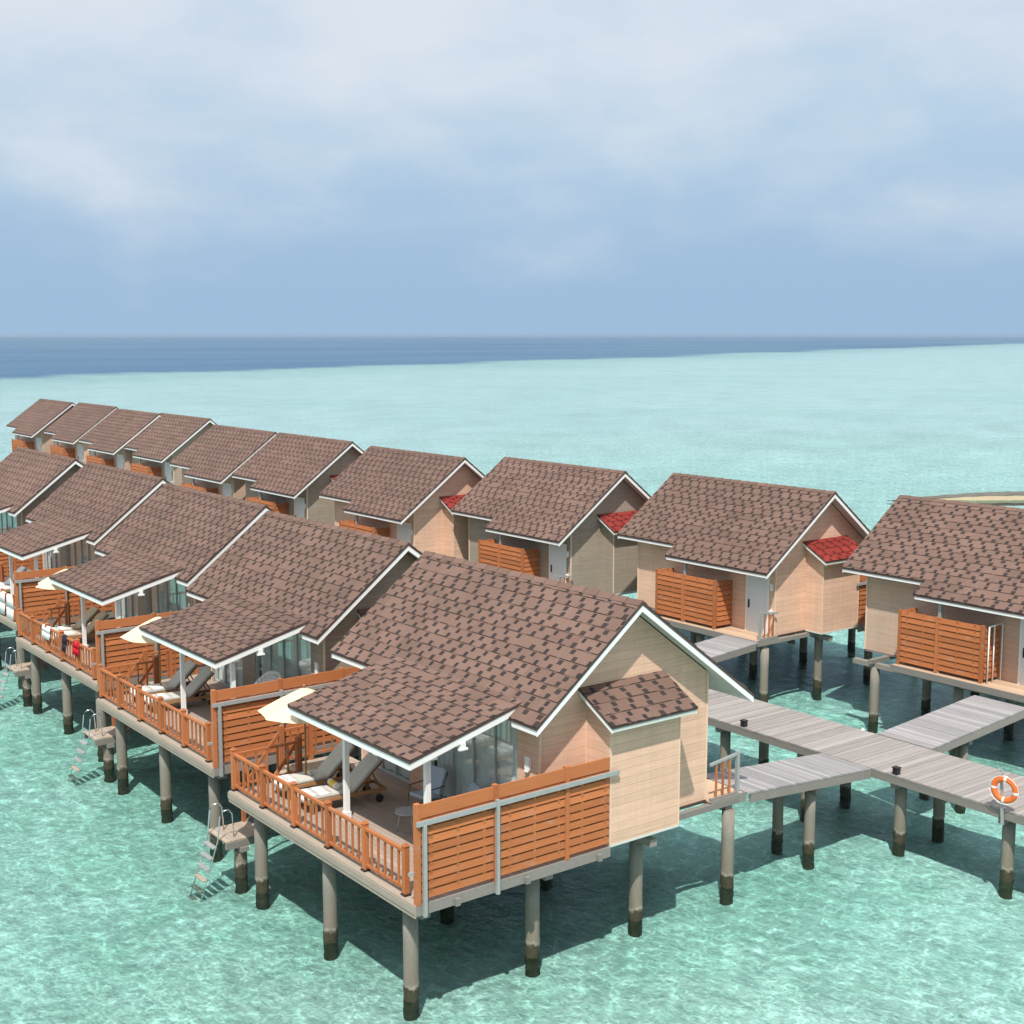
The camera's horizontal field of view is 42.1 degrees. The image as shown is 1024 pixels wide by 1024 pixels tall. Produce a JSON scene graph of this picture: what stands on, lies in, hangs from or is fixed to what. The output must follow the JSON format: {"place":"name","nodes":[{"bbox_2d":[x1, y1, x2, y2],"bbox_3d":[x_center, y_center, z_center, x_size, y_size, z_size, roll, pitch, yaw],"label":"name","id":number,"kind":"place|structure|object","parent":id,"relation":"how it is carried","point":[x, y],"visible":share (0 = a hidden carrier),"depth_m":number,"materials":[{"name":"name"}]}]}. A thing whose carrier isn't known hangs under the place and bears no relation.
{"place":"outdoors","nodes":[
{"label":"outdoors","id":0,"kind":"place"},
{"bbox_2d":[0,336,1023,1023],"bbox_3d":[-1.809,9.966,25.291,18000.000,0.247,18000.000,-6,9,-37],"label":"seabed","id":1,"kind":"structure","parent":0,"point":[872,926],"depth_m":35.82,"materials":[{"name":"teal sand"}]},
{"bbox_2d":[0,462,170,688],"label":"water villa","id":2,"kind":"object","parent":1,"relation":"on","point":[77,517],"visible":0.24,"depth_m":53.01,"materials":[{"name":"brown"}]},
{"bbox_2d":[0,591,5,614],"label":"hanging towel","id":3,"kind":"object","parent":2,"relation":"hanging from","point":[2,601],"visible":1,"depth_m":50.61,"materials":[{"name":"white fabric"}]},
{"bbox_2d":[6,594,13,620],"bbox_3d":[-18.799,3.596,49.938,0.168,0.977,0.801,-6,9,-37],"label":"hanging towel","id":4,"kind":"object","parent":2,"relation":"hanging from","point":[9,609],"visible":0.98,"depth_m":49.93,"materials":[{"name":"white fabric"}]},
{"bbox_2d":[0,566,26,585],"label":"sun lounger","id":5,"kind":"object","parent":2,"relation":"on","point":[20,569],"visible":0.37,"depth_m":55.44,"materials":[{"name":"white wood"}]},
{"bbox_2d":[0,569,31,591],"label":"sun lounger","id":6,"kind":"object","parent":2,"relation":"on","point":[7,588],"visible":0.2,"depth_m":54.31,"materials":[{"name":"white wood"}]},
{"bbox_2d":[45,548,59,576],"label":"sliding door","id":7,"kind":"structure","parent":2,"relation":"in","point":[53,561],"depth_m":56.83,"materials":[{"name":"paint"}]},
{"bbox_2d":[67,539,94,566],"bbox_3d":[-17.339,2.240,53.819,0.155,2.600,3.350,-6,9,-37],"label":"sliding door","id":8,"kind":"structure","parent":2,"relation":"in","point":[82,552],"depth_m":54.05,"materials":[{"name":"paint"}]},
{"bbox_2d":[78,408,161,470],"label":"water villa","id":9,"kind":"object","parent":1,"relation":"on","point":[109,437],"visible":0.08,"depth_m":96.58,"materials":[{"name":"brown tile"}]},
{"bbox_2d":[117,454,123,468],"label":"door","id":10,"kind":"structure","parent":9,"relation":"in","point":[120,464],"depth_m":95.21,"materials":[{"name":"white paint"}]},
{"bbox_2d":[0,483,274,761],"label":"water villa","id":11,"kind":"object","parent":1,"relation":"on","point":[163,548],"visible":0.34,"depth_m":44.93,"materials":[{"name":"brown"}]},
{"bbox_2d":[41,624,50,639],"bbox_3d":[-15.601,4.032,44.655,0.168,0.448,0.751,-6,9,-37],"label":"hanging towel","id":12,"kind":"object","parent":11,"relation":"hanging from","point":[46,632],"visible":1,"depth_m":44.59,"materials":[{"name":"white fabric"}]},
{"bbox_2d":[35,566,69,626],"bbox_3d":[-15.645,3.178,46.852,2.033,2.580,2.033,-2,8,-13],"label":"parasol","id":13,"kind":"object","parent":11,"relation":"on","point":[45,584],"visible":0.24,"depth_m":46.18,"materials":[{"name":"white fabric"}]},
{"bbox_2d":[62,634,68,652],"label":"drying shorts","id":14,"kind":"object","parent":11,"relation":"hanging from","point":[64,636],"visible":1,"depth_m":43.20,"materials":[{"name":"fabric"}]},
{"bbox_2d":[51,606,99,642],"bbox_3d":[-15.515,3.956,46.992,1.950,1.000,0.750,-6,9,-37],"label":"sun lounger","id":15,"kind":"object","parent":11,"relation":"on","point":[92,612],"visible":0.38,"depth_m":47.13,"materials":[{"name":"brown wood"}]},
{"bbox_2d":[41,625,73,632],"bbox_3d":[-15.931,4.162,46.701,1.008,0.180,0.561,-6,9,-37],"label":"towel","id":16,"kind":"object","parent":15,"relation":"on","point":[61,628],"visible":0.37,"depth_m":46.72,"materials":[{"name":"white fabric"}]},
{"bbox_2d":[72,640,81,655],"bbox_3d":[-13.845,4.337,42.367,0.168,0.448,0.501,-6,9,-37],"label":"drying shirt","id":17,"kind":"object","parent":11,"relation":"hanging from","point":[75,651],"visible":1,"depth_m":42.27,"materials":[{"name":"red fabric"}]},
{"bbox_2d":[55,611,108,646],"bbox_3d":[-14.973,4.051,46.278,1.950,1.000,0.750,-5,9,-31],"label":"sun lounger","id":18,"kind":"object","parent":11,"relation":"on","point":[101,616],"visible":0.4,"depth_m":46.25,"materials":[{"name":"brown wood"}]},
{"bbox_2d":[50,630,77,639],"bbox_3d":[-15.484,4.256,45.992,0.858,0.180,0.561,-5,9,-31],"label":"towel","id":19,"kind":"object","parent":18,"relation":"on","point":[70,632],"visible":0.49,"depth_m":46.01,"materials":[{"name":"white fabric"}]},
{"bbox_2d":[120,593,138,625],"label":"sliding door","id":20,"kind":"structure","parent":11,"relation":"in","point":[129,604],"depth_m":48.42,"materials":[{"name":"paint"}]},
{"bbox_2d":[147,579,185,614],"bbox_3d":[-11.719,3.359,45.415,0.155,2.600,3.350,-6,9,-37],"label":"sliding door","id":21,"kind":"structure","parent":11,"relation":"in","point":[167,596],"depth_m":45.37,"materials":[{"name":"paint"}]},
{"bbox_2d":[123,413,216,485],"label":"water villa","id":22,"kind":"object","parent":1,"relation":"on","point":[157,446],"visible":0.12,"depth_m":90.41,"materials":[{"name":"brown tile"}]},
{"bbox_2d":[164,462,171,481],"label":"door","id":23,"kind":"structure","parent":22,"relation":"in","point":[168,473],"depth_m":89.42,"materials":[{"name":"white paint"}]},
{"bbox_2d":[68,510,421,861],"bbox_3d":[-6.507,4.406,38.804,10.441,7.868,9.282,-6,9,-37],"label":"water villa","id":24,"kind":"object","parent":1,"relation":"on","point":[292,600],"visible":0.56,"depth_m":36.67,"materials":[{"name":"brown tile"}]},
{"bbox_2d":[120,613,161,685],"bbox_3d":[-10.310,4.234,38.919,2.033,2.580,2.033,1,8,4],"label":"parasol","id":25,"kind":"object","parent":24,"relation":"on","point":[134,635],"visible":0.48,"depth_m":38.39,"materials":[{"name":"white fabric"}]},
{"bbox_2d":[134,660,198,700],"bbox_3d":[-10.181,5.001,39.140,1.950,1.000,0.750,-5,9,-35],"label":"sun lounger","id":26,"kind":"object","parent":24,"relation":"on","point":[173,683],"visible":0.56,"depth_m":39.23,"materials":[{"name":"grey fabric"}]},
{"bbox_2d":[130,683,169,696],"bbox_3d":[-10.588,5.204,38.877,1.058,0.180,0.561,-5,9,-35],"label":"towel","id":27,"kind":"object","parent":26,"relation":"on","point":[152,687],"visible":0.53,"depth_m":38.85,"materials":[{"name":"white fabric"}]},
{"bbox_2d":[148,667,214,713],"bbox_3d":[-9.517,5.117,38.270,1.950,1.000,0.750,-5,9,-32],"label":"sun lounger","id":28,"kind":"object","parent":24,"relation":"on","point":[196,684],"visible":0.62,"depth_m":38.31,"materials":[{"name":"grey wood"}]},
{"bbox_2d":[144,693,171,704],"bbox_3d":[-10.099,5.330,37.928,0.678,0.180,0.561,-5,9,-32],"label":"towel","id":29,"kind":"object","parent":28,"relation":"on","point":[165,695],"visible":0.48,"depth_m":37.97,"materials":[{"name":"white fabric"}]},
{"bbox_2d":[215,658,242,687],"bbox_3d":[-8.521,4.044,40.266,0.155,2.600,1.990,-6,9,-37],"label":"sliding door","id":30,"kind":"structure","parent":24,"relation":"in","point":[224,671],"depth_m":40.56,"materials":[{"name":"paint"}]},
{"bbox_2d":[254,670,281,694],"bbox_3d":[-6.734,5.129,36.332,0.993,1.504,1.407,-6,9,-37],"label":"round chair","id":31,"kind":"object","parent":24,"relation":"on","point":[273,675],"visible":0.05,"depth_m":36.61,"materials":[{"name":"grey wicker"}]},
{"bbox_2d":[256,633,310,689],"bbox_3d":[-6.384,4.415,37.481,0.155,2.600,3.350,-6,9,-37],"label":"sliding door","id":32,"kind":"structure","parent":24,"relation":"in","point":[290,656],"depth_m":37.36,"materials":[{"name":"paint"}]},
{"bbox_2d":[232,432,363,524],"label":"water villa","id":33,"kind":"object","parent":1,"relation":"on","point":[295,475],"visible":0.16,"depth_m":70.99,"materials":[{"name":"brown tile"}]},
{"bbox_2d":[294,497,304,518],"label":"door","id":34,"kind":"structure","parent":33,"relation":"in","point":[299,510],"depth_m":70.14,"materials":[{"name":"white paint"}]},
{"bbox_2d":[319,446,484,560],"bbox_3d":[-3.344,0.838,65.612,10.441,7.868,9.282,-6,9,-37],"label":"water villa","id":35,"kind":"object","parent":1,"relation":"on","point":[413,498],"visible":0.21,"depth_m":61.59,"materials":[{"name":"beige tile"}]},
{"bbox_2d":[397,522,410,542],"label":"door","id":36,"kind":"structure","parent":35,"relation":"in","point":[404,529],"depth_m":60.87,"materials":[{"name":"white paint"}]},
{"bbox_2d":[188,551,754,1020],"bbox_3d":[-0.939,5.464,30.860,10.441,7.868,9.282,-6,9,-37],"label":"water villa","id":37,"kind":"object","parent":1,"relation":"on","point":[564,725],"visible":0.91,"depth_m":28.52,"materials":[{"name":"tile"}]},
{"bbox_2d":[257,684,315,788],"bbox_3d":[-4.832,5.275,31.093,2.033,2.580,2.033,-3,8,-24],"label":"parasol","id":38,"kind":"object","parent":37,"relation":"on","point":[277,710],"visible":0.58,"depth_m":30.66,"materials":[{"name":"white fabric"}]},
{"bbox_2d":[276,740,355,799],"bbox_3d":[-4.598,6.046,31.289,1.950,1.000,0.750,-5,9,-33],"label":"sun lounger","id":39,"kind":"object","parent":37,"relation":"on","point":[329,766],"visible":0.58,"depth_m":31.28,"materials":[{"name":"beige fabric"}]},
{"bbox_2d":[271,774,298,790],"bbox_3d":[-5.265,6.268,30.877,0.458,0.180,0.561,-5,9,-33],"label":"towel","id":40,"kind":"object","parent":39,"relation":"on","point":[288,778],"visible":0.59,"depth_m":30.86,"materials":[{"name":"white fabric"}]},
{"bbox_2d":[304,768,313,775],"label":"rolled towel","id":41,"kind":"object","parent":39,"relation":"on","point":[310,772],"visible":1,"depth_m":31.09,"materials":[{"name":"white fabric"}]},
{"bbox_2d":[301,752,386,814],"bbox_3d":[-3.884,6.171,30.353,1.950,1.000,0.750,-5,9,-31],"label":"sun lounger","id":42,"kind":"object","parent":37,"relation":"on","point":[365,768],"visible":0.62,"depth_m":30.42,"materials":[{"name":"beige fabric"}]},
{"bbox_2d":[301,785,331,802],"bbox_3d":[-4.472,6.382,30.021,0.678,0.180,0.561,-5,9,-31],"label":"towel","id":43,"kind":"object","parent":42,"relation":"on","point":[317,790],"visible":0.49,"depth_m":30.00,"materials":[{"name":"white fabric"}]},
{"bbox_2d":[327,778,339,788],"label":"rolled towel","id":44,"kind":"object","parent":42,"relation":"on","point":[333,783],"visible":1,"depth_m":30.20,"materials":[{"name":"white fabric"}]},
{"bbox_2d":[367,751,409,783],"bbox_3d":[-2.953,5.102,32.322,0.155,2.600,1.990,-6,9,-37],"label":"sliding door","id":45,"kind":"structure","parent":37,"relation":"in","point":[386,764],"depth_m":32.28,"materials":[{"name":"paint"}]},
{"bbox_2d":[395,806,412,833],"bbox_3d":[-2.255,6.666,28.693,0.540,0.463,0.540,-6,9,-37],"label":"side table","id":46,"kind":"object","parent":37,"relation":"on","point":[405,811],"visible":0.73,"depth_m":28.61,"materials":[{"name":"grey paint"}]},
{"bbox_2d":[408,765,447,800],"bbox_3d":[-1.890,6.263,29.951,0.646,0.937,0.744,7,10,42],"label":"deck chair","id":47,"kind":"object","parent":37,"relation":"on","point":[438,776],"visible":0.56,"depth_m":29.94,"materials":[{"name":"grey fabric"}]},
{"bbox_2d":[431,720,517,798],"bbox_3d":[-0.816,5.472,29.537,0.155,2.600,3.350,-6,9,-37],"label":"sliding door","id":48,"kind":"structure","parent":37,"relation":"in","point":[491,756],"depth_m":29.35,"materials":[{"name":"paint"}]},
{"bbox_2d":[467,781,482,792],"bbox_3d":[-1.055,6.408,28.861,0.744,0.937,0.646,-4,8,-25],"label":"deck chair","id":49,"kind":"object","parent":37,"relation":"on","point":[474,786],"visible":0.14,"depth_m":28.98,"materials":[{"name":"grey fabric"}]},
{"bbox_2d":[695,635,757,662],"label":"access ramp","id":50,"kind":"structure","parent":1,"relation":"on","point":[721,648],"depth_m":46.14,"materials":[{"name":"grey wood"}]},
{"bbox_2d":[707,753,870,869],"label":"access ramp","id":51,"kind":"structure","parent":1,"relation":"on","point":[810,776],"depth_m":33.13,"materials":[{"name":"grey wood"}]},
{"bbox_2d":[842,495,1023,756],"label":"water villa","id":52,"kind":"object","parent":1,"relation":"on","point":[945,594],"visible":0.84,"depth_m":42.72,"materials":[{"name":"tile"}]},
{"bbox_2d":[1017,619,1023,684],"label":"door","id":53,"kind":"structure","parent":52,"relation":"in","point":[1020,680],"depth_m":40.65,"materials":[{"name":"white paint"}]},
{"bbox_2d":[0,336,1023,1018],"bbox_3d":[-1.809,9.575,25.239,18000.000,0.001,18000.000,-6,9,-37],"label":"sea water","id":54,"kind":"structure","parent":0,"point":[498,460],"depth_m":47.98,"materials":[{"name":"teal liquid"}]},
{"bbox_2d":[6,399,74,452],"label":"water villa","id":55,"kind":"object","parent":54,"relation":"in","point":[32,423],"visible":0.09,"depth_m":111.80,"materials":[{"name":"brown tile"}]},
{"bbox_2d":[36,437,41,450],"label":"door","id":56,"kind":"structure","parent":55,"relation":"in","point":[38,440],"depth_m":110.77,"materials":[{"name":"white paint"}]},
{"bbox_2d":[0,447,83,581],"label":"water villa","id":57,"kind":"object","parent":54,"relation":"in","point":[31,480],"visible":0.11,"depth_m":61.02,"materials":[{"name":"brown tile"}]},
{"bbox_2d":[0,512,16,532],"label":"sliding door","id":58,"kind":"structure","parent":57,"relation":"in","point":[7,522],"depth_m":61.74,"materials":[{"name":"paint"}]},
{"bbox_2d":[44,402,116,464],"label":"water villa","id":59,"kind":"object","parent":54,"relation":"in","point":[71,427],"visible":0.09,"depth_m":105.61,"materials":[{"name":"beige tile"}]},
{"bbox_2d":[77,444,83,463],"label":"door","id":60,"kind":"structure","parent":59,"relation":"in","point":[79,446],"depth_m":104.24,"materials":[{"name":"white paint"}]},
{"bbox_2d":[169,425,277,499],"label":"water villa","id":61,"kind":"object","parent":54,"relation":"in","point":[213,458],"visible":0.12,"depth_m":78.45,"materials":[{"name":"brown tile"}]},
{"bbox_2d":[222,482,231,496],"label":"door","id":62,"kind":"structure","parent":61,"relation":"in","point":[227,487],"depth_m":76.84,"materials":[{"name":"white paint"}]},
{"bbox_2d":[451,457,650,594],"bbox_3d":[3.488,1.646,59.542,10.441,7.868,9.282,-6,9,-37],"label":"water villa","id":63,"kind":"object","parent":54,"relation":"in","point":[564,523],"visible":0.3,"depth_m":55.59,"materials":[{"name":"brown tile"}]},
{"bbox_2d":[549,543,566,582],"bbox_3d":[1.876,2.323,54.936,0.068,2.140,1.100,-6,9,-37],"label":"door","id":64,"kind":"structure","parent":63,"relation":"in","point":[557,554],"depth_m":54.86,"materials":[{"name":"white paint"}]},
{"bbox_2d":[617,473,871,702],"bbox_3d":[10.415,2.597,52.398,10.441,7.868,9.282,-6,9,-37],"label":"water villa","id":65,"kind":"object","parent":54,"relation":"in","point":[761,564],"visible":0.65,"depth_m":48.62,"materials":[{"name":"beige"}]},
{"bbox_2d":[745,575,769,634],"bbox_3d":[8.803,3.274,47.792,0.068,2.140,1.100,-6,9,-37],"label":"door","id":66,"kind":"structure","parent":65,"relation":"in","point":[757,594],"depth_m":47.82,"materials":[{"name":"white paint"}]},
{"bbox_2d":[708,689,1023,899],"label":"jetty","id":67,"kind":"object","parent":54,"relation":"in","point":[941,778],"visible":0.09,"depth_m":34.91,"materials":[{"name":"grey wood"}]},
{"bbox_2d":[740,719,747,726],"bbox_3d":[6.555,5.966,37.578,0.170,0.180,0.170,-6,9,-37],"label":"walkway light","id":68,"kind":"object","parent":67,"relation":"on","point":[743,722],"visible":1,"depth_m":37.53,"materials":[{"name":"black plastic"}]},
{"bbox_2d":[892,766,901,774],"bbox_3d":[9.685,6.509,33.499,0.170,0.180,0.170,-6,9,-37],"label":"walkway light","id":69,"kind":"object","parent":67,"relation":"on","point":[896,770],"visible":1,"depth_m":33.45,"materials":[{"name":"black plastic"}]},
{"bbox_2d":[878,695,1023,813],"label":"access ramp","id":70,"kind":"structure","parent":67,"relation":"attached to","point":[962,725],"depth_m":37.32,"materials":[{"name":"grey wood"}]},
{"bbox_2d":[998,769,1003,824],"bbox_3d":[11.398,6.642,30.978,0.206,1.307,0.175,-6,9,-37],"label":"ring post","id":71,"kind":"object","parent":67,"relation":"attached to","point":[1001,773],"visible":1,"depth_m":30.98,"materials":[{"name":"metal"}]},
{"bbox_2d":[989,776,1018,804],"bbox_3d":[11.426,6.437,30.846,0.705,0.704,0.127,7,16,44],"label":"life ring","id":72,"kind":"object","parent":71,"relation":"hanging from","point":[1013,797],"visible":1,"depth_m":30.81,"materials":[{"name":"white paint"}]},
{"bbox_2d":[886,491,1023,502],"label":"sandbank","id":73,"kind":"structure","parent":54,"relation":"in","point":[1002,497],"depth_m":104.92,"materials":[{"name":"beige sand"}]},
{"bbox_2d":[0,0,1023,336],"label":"sky","id":74,"kind":"structure","parent":0,"point":[169,168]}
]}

